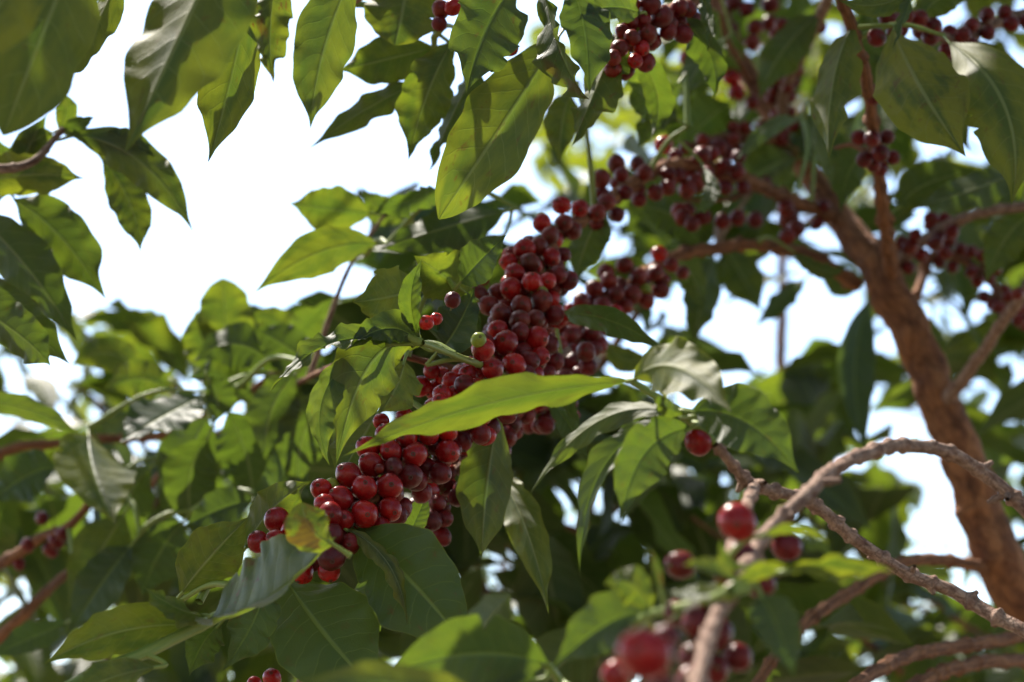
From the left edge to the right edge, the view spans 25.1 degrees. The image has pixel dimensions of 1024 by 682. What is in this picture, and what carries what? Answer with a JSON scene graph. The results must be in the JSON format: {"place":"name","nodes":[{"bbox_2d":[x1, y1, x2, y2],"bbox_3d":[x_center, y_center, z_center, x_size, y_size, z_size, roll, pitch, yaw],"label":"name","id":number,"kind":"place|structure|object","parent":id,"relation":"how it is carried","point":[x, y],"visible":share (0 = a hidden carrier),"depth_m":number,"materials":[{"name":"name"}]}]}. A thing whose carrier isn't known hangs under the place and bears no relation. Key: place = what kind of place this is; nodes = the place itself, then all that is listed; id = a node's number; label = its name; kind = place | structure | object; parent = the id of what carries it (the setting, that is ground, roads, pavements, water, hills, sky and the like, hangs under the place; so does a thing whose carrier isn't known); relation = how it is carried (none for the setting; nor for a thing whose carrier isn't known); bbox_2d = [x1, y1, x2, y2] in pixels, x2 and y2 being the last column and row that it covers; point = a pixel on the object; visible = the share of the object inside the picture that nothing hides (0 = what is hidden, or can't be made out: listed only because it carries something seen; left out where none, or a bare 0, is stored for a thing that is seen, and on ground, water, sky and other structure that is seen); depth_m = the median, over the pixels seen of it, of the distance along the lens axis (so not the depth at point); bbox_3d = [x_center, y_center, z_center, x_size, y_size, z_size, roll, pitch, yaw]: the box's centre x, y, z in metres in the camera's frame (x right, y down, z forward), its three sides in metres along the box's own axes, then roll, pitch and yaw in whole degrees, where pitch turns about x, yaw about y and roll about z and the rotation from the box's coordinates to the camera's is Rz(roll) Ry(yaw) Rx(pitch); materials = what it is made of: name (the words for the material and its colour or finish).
{"place":"outdoors","nodes":[
{"label":"outdoors","id":0,"kind":"place"},
{"bbox_2d":[0,0,1023,681],"label":"sky","id":1,"kind":"structure","parent":0,"point":[242,217],"materials":[{"name":"white"}]},
{"bbox_3d":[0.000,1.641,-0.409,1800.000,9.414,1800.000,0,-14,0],"label":"ground","id":2,"kind":"structure","parent":0,"visible":0},
{"bbox_2d":[0,345,289,673],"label":"coffee tree","id":3,"kind":"object","parent":2,"relation":"on","point":[5,583],"visible":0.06,"depth_m":5.86,"materials":[{"name":"green plant"}]},
{"bbox_2d":[0,278,333,656],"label":"coffee tree","id":4,"kind":"object","parent":2,"relation":"on","point":[267,439],"visible":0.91,"depth_m":1.75,"materials":[{"name":"green plant"}]},
{"bbox_2d":[0,297,333,681],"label":"coffee tree","id":5,"kind":"object","parent":2,"relation":"on","point":[151,335],"visible":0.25,"depth_m":2.42,"materials":[{"name":"green plant"}]},
{"bbox_2d":[0,0,356,433],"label":"coffee tree","id":6,"kind":"object","parent":2,"relation":"on","point":[180,55],"visible":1,"depth_m":1.19,"materials":[{"name":"green plant"}]},
{"bbox_2d":[246,411,677,663],"bbox_3d":[-0.127,1.440,5.526,1.291,3.181,2.640,0,-14,0],"label":"coffee tree","id":7,"kind":"object","parent":2,"relation":"on","point":[569,512],"visible":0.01,"depth_m":5.61,"materials":[{"name":"green plant"}]},
{"bbox_2d":[43,0,1023,681],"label":"coffee tree","id":8,"kind":"object","parent":2,"relation":"on","point":[393,540],"visible":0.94,"depth_m":1.45,"materials":[{"name":"green plant"}]},
{"bbox_2d":[297,0,914,681],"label":"coffee tree","id":9,"kind":"object","parent":2,"relation":"on","point":[657,514],"visible":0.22,"depth_m":2.19,"materials":[{"name":"green plant"}]},
{"bbox_2d":[300,336,1023,681],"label":"coffee tree","id":10,"kind":"object","parent":2,"relation":"on","point":[640,448],"visible":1,"depth_m":0.98,"materials":[{"name":"green plant"}]},
{"bbox_2d":[526,0,1023,403],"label":"coffee tree","id":11,"kind":"object","parent":2,"relation":"on","point":[621,118],"visible":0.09,"depth_m":4.10,"materials":[{"name":"green plant"}]},
{"bbox_2d":[613,181,1023,681],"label":"coffee tree","id":12,"kind":"object","parent":2,"relation":"on","point":[870,502],"visible":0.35,"depth_m":2.58,"materials":[{"name":"green plant"}]},
{"bbox_2d":[668,209,1023,681],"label":"coffee tree","id":13,"kind":"object","parent":2,"relation":"on","point":[981,397],"visible":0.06,"depth_m":5.17,"materials":[{"name":"green plant"}]}
]}

